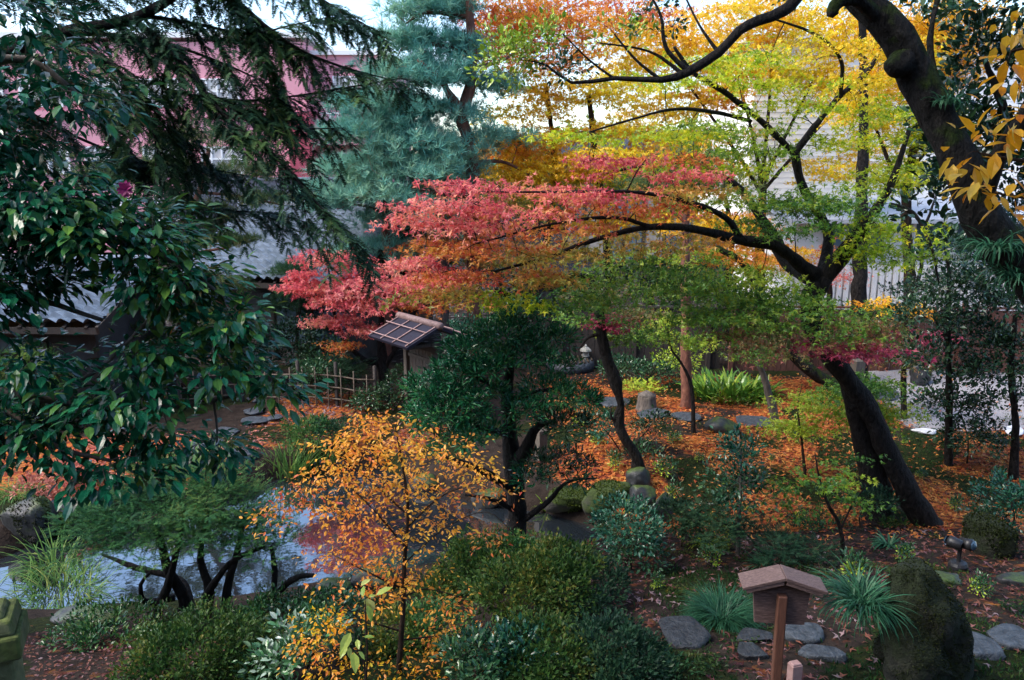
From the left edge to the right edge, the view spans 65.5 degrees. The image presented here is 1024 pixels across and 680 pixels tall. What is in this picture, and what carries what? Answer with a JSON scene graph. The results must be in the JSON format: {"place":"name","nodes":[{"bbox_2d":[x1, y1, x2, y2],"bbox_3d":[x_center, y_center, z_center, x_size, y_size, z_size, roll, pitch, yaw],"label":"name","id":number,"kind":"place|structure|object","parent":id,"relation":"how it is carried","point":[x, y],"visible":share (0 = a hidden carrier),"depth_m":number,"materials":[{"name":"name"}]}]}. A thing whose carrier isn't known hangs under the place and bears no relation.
{"place":"outdoors","nodes":[
{"label":"outdoors","id":0,"kind":"place"},
{"bbox_2d":[0,466,604,608],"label":"pond water","id":1,"kind":"structure","parent":0,"point":[244,582],"depth_m":11.51,"materials":[{"name":"blue liquid"}]},
{"bbox_2d":[0,525,105,591],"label":"reed clump","id":2,"kind":"object","parent":1,"relation":"in","point":[50,551],"visible":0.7,"depth_m":10.84,"materials":[{"name":"green plant"}]},
{"bbox_2d":[0,544,128,608],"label":"reed clump","id":3,"kind":"object","parent":1,"relation":"in","point":[54,577],"visible":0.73,"depth_m":10.21,"materials":[{"name":"green plant"}]},
{"bbox_2d":[0,184,1023,679],"bbox_3d":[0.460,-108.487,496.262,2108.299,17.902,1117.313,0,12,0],"label":"ground","id":4,"kind":"structure","parent":0,"point":[232,418],"depth_m":12.72,"materials":[{"name":"soil"}]},
{"bbox_2d":[0,597,29,679],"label":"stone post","id":5,"kind":"object","parent":4,"relation":"on","point":[14,625],"visible":1,"depth_m":3.02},
{"bbox_2d":[0,494,59,546],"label":"boulder","id":6,"kind":"object","parent":4,"relation":"on","point":[21,519],"visible":0.88,"depth_m":11.37,"materials":[{"name":"stone"}]},
{"bbox_2d":[0,342,79,423],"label":"garden pine","id":7,"kind":"object","parent":4,"relation":"on","point":[27,357],"visible":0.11,"depth_m":15.52,"materials":[{"name":"green plant"}]},
{"bbox_2d":[4,455,114,499],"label":"red maple shrub","id":8,"kind":"object","parent":4,"relation":"on","point":[31,478],"visible":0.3,"depth_m":12.25,"materials":[{"name":"brown plant"}]},
{"bbox_2d":[50,605,119,627],"bbox_3d":[-4.471,2.921,8.342,0.738,0.249,0.329,0,12,0],"label":"bank rock","id":9,"kind":"object","parent":4,"relation":"on","point":[63,612],"visible":0.27,"depth_m":8.28,"materials":[{"name":"stone"}]},
{"bbox_2d":[0,254,173,412],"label":"tiled house","id":10,"kind":"structure","parent":4,"relation":"on","point":[70,322],"depth_m":16.39,"materials":[{"name":"grey tile"}]},
{"bbox_2d":[36,593,186,652],"bbox_3d":[-3.782,2.730,7.647,1.530,0.396,1.090,0,12,0],"label":"ground ivy","id":11,"kind":"object","parent":4,"relation":"on","point":[84,631],"visible":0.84,"depth_m":7.59,"materials":[{"name":"green plant"}]},
{"bbox_2d":[0,0,334,520],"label":"camellia tree","id":12,"kind":"object","parent":4,"relation":"on","point":[66,233],"visible":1,"depth_m":3.13,"materials":[{"name":"green plant"}]},
{"bbox_2d":[34,455,314,621],"bbox_3d":[-3.337,2.195,8.021,2.548,1.816,2.148,-4,13,-20],"label":"clipped yew","id":13,"kind":"object","parent":4,"relation":"on","point":[178,585],"visible":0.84,"depth_m":7.83,"materials":[{"name":"green plant"}]},
{"bbox_2d":[95,591,285,679],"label":"shrub","id":14,"kind":"object","parent":4,"relation":"on","point":[183,629],"visible":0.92,"depth_m":6.08,"materials":[{"name":"green plant"}]},
{"bbox_2d":[62,115,319,387],"bbox_3d":[-7.419,-1.906,18.531,6.087,6.585,3.107,0,12,0],"label":"pine tree","id":15,"kind":"object","parent":4,"relation":"on","point":[254,237],"visible":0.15,"depth_m":18.05,"materials":[{"name":"green plant"}]},
{"bbox_2d":[0,32,410,251],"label":"brick building","id":16,"kind":"structure","parent":4,"relation":"on","point":[293,88],"depth_m":46.22,"materials":[{"name":"red brick"}]},
{"bbox_2d":[0,0,434,311],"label":"fir tree","id":17,"kind":"object","parent":4,"relation":"on","point":[281,118],"visible":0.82,"depth_m":6.07,"materials":[{"name":"green plant"}]},
{"bbox_2d":[162,177,374,249],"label":"tiled house","id":18,"kind":"structure","parent":4,"relation":"on","point":[273,183],"depth_m":32.43,"materials":[{"name":"tile"}]},
{"bbox_2d":[225,598,352,679],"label":"aralia shrub","id":19,"kind":"object","parent":4,"relation":"on","point":[268,650],"visible":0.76,"depth_m":5.98,"materials":[{"name":"green plant"}]},
{"bbox_2d":[226,311,354,383],"bbox_3d":[-5.242,0.271,18.954,2.978,1.785,1.780,3,12,14],"label":"shrub","id":20,"kind":"object","parent":4,"relation":"on","point":[305,348],"visible":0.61,"depth_m":18.77,"materials":[{"name":"green plant"}]},
{"bbox_2d":[257,440,323,480],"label":"iris clump","id":21,"kind":"object","parent":4,"relation":"on","point":[299,458],"visible":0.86,"depth_m":14.06,"materials":[{"name":"green plant"}]},
{"bbox_2d":[254,256,337,357],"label":"garden pine","id":22,"kind":"object","parent":4,"relation":"on","point":[283,269],"visible":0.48,"depth_m":20.35,"materials":[{"name":"green plant"}]},
{"bbox_2d":[219,577,373,637],"bbox_3d":[-2.093,2.616,7.674,1.548,0.508,1.140,0,12,0],"label":"ground ivy","id":23,"kind":"object","parent":4,"relation":"on","point":[315,604],"visible":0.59,"depth_m":7.68,"materials":[{"name":"green plant"}]},
{"bbox_2d":[181,201,453,364],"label":"tiled house","id":24,"kind":"structure","parent":4,"relation":"on","point":[267,254],"depth_m":21.62,"materials":[{"name":"grey tile"}]},
{"bbox_2d":[267,411,369,456],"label":"shrub","id":25,"kind":"object","parent":4,"relation":"on","point":[317,423],"visible":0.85,"depth_m":14.38,"materials":[{"name":"green plant"}]},
{"bbox_2d":[259,360,377,411],"bbox_3d":[-4.207,1.008,17.153,2.748,1.156,0.144,3,12,13],"label":"bamboo fence","id":26,"kind":"object","parent":4,"relation":"on","point":[336,387],"visible":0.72,"depth_m":17.02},
{"bbox_2d":[290,352,371,402],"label":"shrub","id":27,"kind":"object","parent":4,"relation":"on","point":[319,364],"visible":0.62,"depth_m":17.39,"materials":[{"name":"green plant"}]},
{"bbox_2d":[316,347,378,399],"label":"shrub","id":28,"kind":"object","parent":4,"relation":"on","point":[351,367],"visible":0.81,"depth_m":17.45,"materials":[{"name":"green plant"}]},
{"bbox_2d":[340,579,391,679],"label":"seedling","id":29,"kind":"object","parent":4,"relation":"on","point":[346,640],"visible":1,"depth_m":4.71,"materials":[{"name":"green plant"}]},
{"bbox_2d":[345,382,400,412],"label":"shrub","id":30,"kind":"object","parent":4,"relation":"on","point":[360,397],"visible":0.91,"depth_m":16.74,"materials":[{"name":"green plant"}]},
{"bbox_2d":[351,566,397,593],"bbox_3d":[-1.587,2.760,9.096,0.562,0.345,0.364,0,12,0],"label":"bank rock","id":31,"kind":"object","parent":4,"relation":"on","point":[356,578],"visible":0.38,"depth_m":8.98,"materials":[{"name":"stone"}]},
{"bbox_2d":[268,248,490,400],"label":"maple tree","id":32,"kind":"object","parent":4,"relation":"on","point":[382,363],"visible":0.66,"depth_m":17.12,"materials":[{"name":"red plant"}]},
{"bbox_2d":[239,406,525,679],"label":"spindle tree","id":33,"kind":"object","parent":4,"relation":"on","point":[402,585],"visible":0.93,"depth_m":5.60,"materials":[{"name":"brown plant"}]},
{"bbox_2d":[301,185,466,355],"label":"pine tree","id":34,"kind":"object","parent":4,"relation":"on","point":[384,239],"visible":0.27,"depth_m":20.74,"materials":[{"name":"green plant"}]},
{"bbox_2d":[322,589,476,666],"bbox_3d":[-0.913,2.439,6.668,1.253,0.415,0.962,0,12,0],"label":"shrub","id":35,"kind":"object","parent":4,"relation":"on","point":[380,639],"visible":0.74,"depth_m":6.57,"materials":[{"name":"green plant"}]},
{"bbox_2d":[370,362,448,407],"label":"shrub","id":36,"kind":"object","parent":4,"relation":"on","point":[393,380],"visible":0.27,"depth_m":16.71,"materials":[{"name":"green plant"}]},
{"bbox_2d":[368,312,463,425],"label":"roofed gate","id":37,"kind":"structure","parent":4,"relation":"on","point":[408,334],"depth_m":15.82,"materials":[{"name":"wood"}]},
{"bbox_2d":[408,349,429,417],"bbox_3d":[-1.856,0.859,16.242,0.058,1.400,0.900,-9,15,-37],"label":"door","id":38,"kind":"structure","parent":37,"relation":"in","point":[417,357],"depth_m":16.20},
{"bbox_2d":[297,0,543,359],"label":"pine tree","id":39,"kind":"object","parent":4,"relation":"on","point":[391,134],"visible":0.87,"depth_m":19.68,"materials":[{"name":"green plant"}]},
{"bbox_2d":[384,166,555,357],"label":"autumn tree","id":40,"kind":"object","parent":4,"relation":"on","point":[445,316],"visible":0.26,"depth_m":20.68,"materials":[{"name":"red plant"}]},
{"bbox_2d":[410,523,539,603],"bbox_3d":[-0.323,2.465,8.644,1.514,0.670,1.388,0,12,0],"label":"shrub","id":41,"kind":"object","parent":4,"relation":"on","point":[465,564],"visible":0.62,"depth_m":8.52,"materials":[{"name":"green plant"}]},
{"bbox_2d":[429,611,557,679],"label":"shrub","id":42,"kind":"object","parent":4,"relation":"on","point":[452,647],"visible":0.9,"depth_m":5.47,"materials":[{"name":"green plant"}]},
{"bbox_2d":[396,295,608,553],"bbox_3d":[-0.123,1.237,9.910,2.588,3.561,1.630,-3,12,-12],"label":"podocarpus tree","id":43,"kind":"object","parent":4,"relation":"on","point":[515,456],"visible":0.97,"depth_m":9.59,"materials":[{"name":"green plant"}]},
{"bbox_2d":[0,372,1023,679],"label":"fallen leaves","id":44,"kind":"object","parent":4,"relation":"on","point":[786,448],"visible":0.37,"depth_m":12.63,"materials":[{"name":"orange plant"}]},
{"bbox_2d":[444,102,647,286],"bbox_3d":[1.163,-4.169,26.429,7.317,7.319,5.538,0,12,0],"label":"background tree","id":45,"kind":"object","parent":4,"relation":"on","point":[521,241],"visible":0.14,"depth_m":26.08,"materials":[{"name":"brown plant"}]},
{"bbox_2d":[456,527,639,634],"bbox_3d":[0.335,2.294,7.410,1.580,0.736,1.786,4,13,17],"label":"shrub","id":46,"kind":"object","parent":4,"relation":"on","point":[533,569],"visible":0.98,"depth_m":7.25,"materials":[{"name":"green plant"}]},
{"bbox_2d":[525,254,602,348],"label":"autumn tree","id":47,"kind":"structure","parent":4,"relation":"on","point":[544,293],"depth_m":22.18,"materials":[{"name":"plant"}]},
{"bbox_2d":[544,485,586,513],"bbox_3d":[0.881,2.505,12.458,0.813,0.388,0.570,0,12,0],"label":"mossy rock","id":48,"kind":"object","parent":4,"relation":"on","point":[568,499],"visible":0.73,"depth_m":12.27,"materials":[{"name":"stone"}]},
{"bbox_2d":[414,102,723,230],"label":"wood","id":49,"kind":"object","parent":4,"relation":"on","point":[541,146],"visible":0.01,"depth_m":69.88,"materials":[{"name":"orange plant"}]},
{"bbox_2d":[448,605,699,679],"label":"shrub","id":50,"kind":"object","parent":4,"relation":"on","point":[579,645],"visible":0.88,"depth_m":5.50,"materials":[{"name":"green plant"}]},
{"bbox_2d":[450,0,697,251],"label":"autumn tree","id":51,"kind":"object","parent":4,"relation":"on","point":[502,13],"visible":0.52,"depth_m":21.20,"materials":[{"name":"brown plant"}]},
{"bbox_2d":[464,64,739,308],"bbox_3d":[2.300,-3.458,22.287,8.204,7.833,5.135,0,12,0],"label":"autumn tree","id":52,"kind":"object","parent":4,"relation":"on","point":[531,166],"visible":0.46,"depth_m":21.35,"materials":[{"name":"yellow plant"}]},
{"bbox_2d":[487,302,724,369],"bbox_3d":[2.398,-0.093,20.759,6.121,1.850,0.180,1,12,5],"label":"board fence","id":53,"kind":"object","parent":4,"relation":"on","point":[708,359],"visible":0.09,"depth_m":20.74,"materials":[{"name":"wood"}]},
{"bbox_2d":[581,478,631,514],"bbox_3d":[1.461,2.424,12.243,0.803,0.486,0.572,0,12,0],"label":"mossy rock","id":54,"kind":"object","parent":4,"relation":"on","point":[604,487],"visible":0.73,"depth_m":12.08,"materials":[{"name":"stone"}]},
{"bbox_2d":[549,284,680,467],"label":"maple tree","id":55,"kind":"object","parent":4,"relation":"on","point":[602,327],"visible":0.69,"depth_m":12.46,"materials":[{"name":"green plant"}]},
{"bbox_2d":[223,396,1023,679],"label":"ground moss","id":56,"kind":"object","parent":4,"relation":"on","point":[846,645],"visible":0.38,"depth_m":8.44,"materials":[{"name":"green plant"}]},
{"bbox_2d":[583,487,675,577],"bbox_3d":[1.301,2.199,8.940,1.016,0.948,1.249,0,12,0],"label":"shrub","id":57,"kind":"object","parent":4,"relation":"on","point":[628,540],"visible":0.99,"depth_m":8.71,"materials":[{"name":"green plant"}]},
{"bbox_2d":[580,404,683,460],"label":"shrub","id":58,"kind":"object","parent":4,"relation":"on","point":[606,415],"visible":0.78,"depth_m":13.69,"materials":[{"name":"green plant"}]},
{"bbox_2d":[559,130,704,267],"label":"tiled house","id":59,"kind":"structure","parent":4,"relation":"on","point":[651,238],"depth_m":40.94,"materials":[{"name":"tile"}]},
{"bbox_2d":[464,0,801,95],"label":"oak tree","id":60,"kind":"object","parent":4,"relation":"on","point":[787,7],"visible":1,"depth_m":7.36,"materials":[{"name":"orange plant"}]},
{"bbox_2d":[325,19,953,527],"bbox_3d":[1.909,-0.513,10.163,8.290,7.007,3.447,-2,12,-10],"label":"maple tree","id":61,"kind":"object","parent":4,"relation":"on","point":[871,435],"visible":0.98,"depth_m":9.89,"materials":[{"name":"green plant"}]},
{"bbox_2d":[594,347,701,389],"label":"shrub","id":62,"kind":"object","parent":4,"relation":"on","point":[641,369],"visible":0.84,"depth_m":18.94,"materials":[{"name":"green plant"}]},
{"bbox_2d":[608,308,721,433],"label":"sapling","id":63,"kind":"object","parent":4,"relation":"on","point":[691,341],"visible":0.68,"depth_m":14.29,"materials":[{"name":"green plant"}]},
{"bbox_2d":[658,616,710,648],"bbox_3d":[1.388,2.373,6.379,0.390,0.127,0.477,0,12,0],"label":"stepping stone","id":64,"kind":"object","parent":4,"relation":"on","point":[685,631],"visible":0.88,"depth_m":6.32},
{"bbox_2d":[640,492,735,552],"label":"shrub","id":65,"kind":"object","parent":4,"relation":"on","point":[688,521],"visible":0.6,"depth_m":9.55,"materials":[{"name":"green plant"}]},
{"bbox_2d":[609,140,768,408],"bbox_3d":[3.599,-1.285,16.349,2.814,5.760,2.678,-7,14,-31],"label":"red pine","id":66,"kind":"object","parent":4,"relation":"on","point":[685,359],"visible":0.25,"depth_m":16.03,"materials":[{"name":"green plant"}]},
{"bbox_2d":[595,248,783,330],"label":"background tree","id":67,"kind":"object","parent":4,"relation":"on","point":[645,278],"visible":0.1,"depth_m":23.72,"materials":[{"name":"green plant"}]},
{"bbox_2d":[703,416,737,435],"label":"flat rock","id":68,"kind":"object","parent":4,"relation":"on","point":[722,425],"visible":0.73,"depth_m":14.69,"materials":[{"name":"stone"}]},
{"bbox_2d":[676,574,770,633],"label":"mondo grass","id":69,"kind":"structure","parent":4,"relation":"on","point":[708,609],"depth_m":6.83,"materials":[{"name":"green plant"}]},
{"bbox_2d":[628,196,819,340],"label":"autumn tree","id":70,"kind":"object","parent":4,"relation":"on","point":[736,246],"visible":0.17,"depth_m":23.05,"materials":[{"name":"green plant"}]},
{"bbox_2d":[614,210,838,389],"bbox_3d":[5.095,-0.753,18.198,5.606,4.458,2.565,0,12,0],"label":"maple tree","id":71,"kind":"object","parent":4,"relation":"on","point":[815,373],"visible":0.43,"depth_m":18.14,"materials":[{"name":"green plant"}]},
{"bbox_2d":[675,366,778,405],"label":"aspidistra clump","id":72,"kind":"object","parent":4,"relation":"on","point":[706,384],"visible":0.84,"depth_m":17.78,"materials":[{"name":"green plant"}]},
{"bbox_2d":[682,423,790,556],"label":"sapling","id":73,"kind":"object","parent":4,"relation":"on","point":[742,464],"visible":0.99,"depth_m":8.86,"materials":[{"name":"green plant"}]},
{"bbox_2d":[737,642,768,659],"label":"stepping stone","id":74,"kind":"object","parent":4,"relation":"on","point":[749,651],"visible":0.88,"depth_m":5.93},
{"bbox_2d":[736,627,772,642],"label":"stepping stone","id":75,"kind":"object","parent":4,"relation":"on","point":[745,633],"visible":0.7,"depth_m":6.33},
{"bbox_2d":[585,0,926,308],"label":"autumn tree","id":76,"kind":"object","parent":4,"relation":"on","point":[702,97],"visible":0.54,"depth_m":24.22,"materials":[{"name":"yellow plant"}]},
{"bbox_2d":[667,493,851,572],"bbox_3d":[2.745,2.236,8.863,2.002,0.758,1.430,0,12,0],"label":"conifer shrub","id":77,"kind":"object","parent":4,"relation":"on","point":[779,538],"visible":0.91,"depth_m":8.78,"materials":[{"name":"green plant"}]},
{"bbox_2d":[718,332,809,431],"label":"sapling","id":78,"kind":"object","parent":4,"relation":"on","point":[766,384],"visible":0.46,"depth_m":14.98,"materials":[{"name":"green plant"}]},
{"bbox_2d":[532,391,1023,675],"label":"ground cover","id":79,"kind":"object","parent":4,"relation":"on","point":[690,655],"visible":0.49,"depth_m":8.23,"materials":[{"name":"green plant"}]},
{"bbox_2d":[738,564,827,679],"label":"notice board","id":80,"kind":"object","parent":4,"relation":"on","point":[781,594],"visible":0.99,"depth_m":5.36,"materials":[{"name":"brown wood"}]},
{"bbox_2d":[785,622,824,644],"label":"stepping stone","id":81,"kind":"object","parent":4,"relation":"on","point":[808,633],"visible":0.83,"depth_m":6.30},
{"bbox_2d":[766,222,873,323],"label":"autumn tree","id":82,"kind":"object","parent":4,"relation":"on","point":[807,252],"visible":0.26,"depth_m":23.07,"materials":[{"name":"yellow plant"}]},
{"bbox_2d":[798,644,847,662],"bbox_3d":[2.307,2.357,5.945,0.333,0.103,0.197,0,12,0],"label":"stepping stone","id":83,"kind":"object","parent":4,"relation":"on","point":[818,652],"visible":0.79,"depth_m":5.90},
{"bbox_2d":[754,452,897,558],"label":"sapling","id":84,"kind":"object","parent":4,"relation":"on","point":[843,484],"visible":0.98,"depth_m":9.01,"materials":[{"name":"green plant"}]},
{"bbox_2d":[771,0,905,378],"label":"cedar tree","id":85,"kind":"object","parent":4,"relation":"on","point":[858,290],"visible":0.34,"depth_m":18.50,"materials":[{"name":"brown plant"}]},
{"bbox_2d":[746,370,931,477],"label":"sapling","id":86,"kind":"object","parent":4,"relation":"on","point":[874,387],"visible":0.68,"depth_m":12.67,"materials":[{"name":"green plant"}]},
{"bbox_2d":[782,477,924,534],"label":"shrub","id":87,"kind":"object","parent":4,"relation":"on","point":[874,491],"visible":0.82,"depth_m":10.69,"materials":[{"name":"green plant"}]},
{"bbox_2d":[838,546,870,580],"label":"seedling plant","id":88,"kind":"object","parent":4,"relation":"on","point":[853,563],"visible":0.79,"depth_m":8.02,"materials":[{"name":"green plant"}]},
{"bbox_2d":[698,34,1023,322],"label":"annex building","id":89,"kind":"structure","parent":4,"relation":"on","point":[873,291],"depth_m":28.31,"materials":[{"name":"white"}]},
{"bbox_2d":[805,551,922,647],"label":"mondo grass","id":90,"kind":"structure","parent":4,"relation":"on","point":[870,596],"depth_m":5.35,"materials":[{"name":"green plant"}]},
{"bbox_2d":[728,302,1023,372],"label":"board fence","id":91,"kind":"object","parent":4,"relation":"on","point":[790,365],"visible":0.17,"depth_m":20.18,"materials":[{"name":"wood"}]},
{"bbox_2d":[828,294,967,418],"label":"sapling","id":92,"kind":"object","parent":4,"relation":"on","point":[904,372],"visible":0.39,"depth_m":15.98,"materials":[{"name":"green plant"}]},
{"bbox_2d":[809,0,1023,298],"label":"autumn tree","id":93,"kind":"object","parent":4,"relation":"on","point":[921,27],"visible":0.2,"depth_m":19.97,"materials":[{"name":"yellow plant"}]},
{"bbox_2d":[868,196,971,374],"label":"evergreen tree","id":94,"kind":"object","parent":4,"relation":"on","point":[892,288],"visible":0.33,"depth_m":19.09,"materials":[{"name":"green plant"}]},
{"bbox_2d":[872,557,975,679],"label":"mossy boulder","id":95,"kind":"object","parent":4,"relation":"on","point":[942,648],"visible":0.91,"depth_m":5.23,"materials":[{"name":"stone"}]},
{"bbox_2d":[826,0,1023,304],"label":"evergreen tree","id":96,"kind":"object","parent":4,"relation":"on","point":[911,67],"visible":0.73,"depth_m":4.90,"materials":[{"name":"green plant"}]},
{"bbox_2d":[951,224,1023,270],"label":"epiphyte fern","id":97,"kind":"object","parent":96,"relation":"attached to","point":[1000,247],"visible":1,"depth_m":4.74,"materials":[{"name":"green plant"}]},
{"bbox_2d":[975,261,1023,296],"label":"epiphyte fern","id":98,"kind":"object","parent":96,"relation":"attached to","point":[1010,276],"visible":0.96,"depth_m":4.79,"materials":[{"name":"green plant"}]},
{"bbox_2d":[883,221,1023,466],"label":"evergreen tree","id":99,"kind":"object","parent":4,"relation":"on","point":[948,328],"visible":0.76,"depth_m":13.16,"materials":[{"name":"green plant"}]},
{"bbox_2d":[944,535,976,571],"bbox_3d":[4.901,2.353,8.730,0.321,0.413,0.196,5,13,22],"label":"garden spotlight","id":100,"kind":"object","parent":4,"relation":"on","point":[957,563],"visible":0.98,"depth_m":8.68,"materials":[{"name":"black metal"}]},
{"bbox_2d":[927,388,1019,463],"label":"shrub","id":101,"kind":"object","parent":4,"relation":"on","point":[981,431],"visible":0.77,"depth_m":13.39,"materials":[{"name":"green plant"}]},
{"bbox_2d":[939,11,1023,242],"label":"yellow leaf tree","id":102,"kind":"object","parent":4,"relation":"on","point":[952,173],"visible":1,"depth_m":2.42,"materials":[{"name":"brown plant"}]},
{"bbox_2d":[943,259,1023,479],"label":"evergreen tree","id":103,"kind":"object","parent":4,"relation":"on","point":[1011,371],"visible":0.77,"depth_m":12.83,"materials":[{"name":"green plant"}]},
{"bbox_2d":[972,631,1005,660],"bbox_3d":[3.523,2.337,6.054,0.325,0.110,0.365,0,12,0],"label":"stepping stone","id":104,"kind":"object","parent":4,"relation":"on","point":[988,647],"visible":0.56,"depth_m":5.95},
{"bbox_2d":[960,511,1019,559],"bbox_3d":[5.669,2.386,9.438,0.616,0.628,0.539,0,12,0],"label":"boulder","id":105,"kind":"object","parent":4,"relation":"on","point":[991,535],"visible":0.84,"depth_m":9.29,"materials":[{"name":"stone"}]},
{"bbox_2d":[958,465,1023,532],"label":"shrub","id":106,"kind":"object","parent":4,"relation":"on","point":[1014,490],"visible":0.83,"depth_m":10.30,"materials":[{"name":"green plant"}]},
{"bbox_2d":[986,623,1023,650],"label":"stepping stone","id":107,"kind":"object","parent":4,"relation":"on","point":[1008,636],"visible":0.84,"depth_m":6.25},
{"bbox_2d":[0,0,1023,154],"label":"sky","id":108,"kind":"structure","parent":0,"point":[361,8],"materials":[{"name":"white"}]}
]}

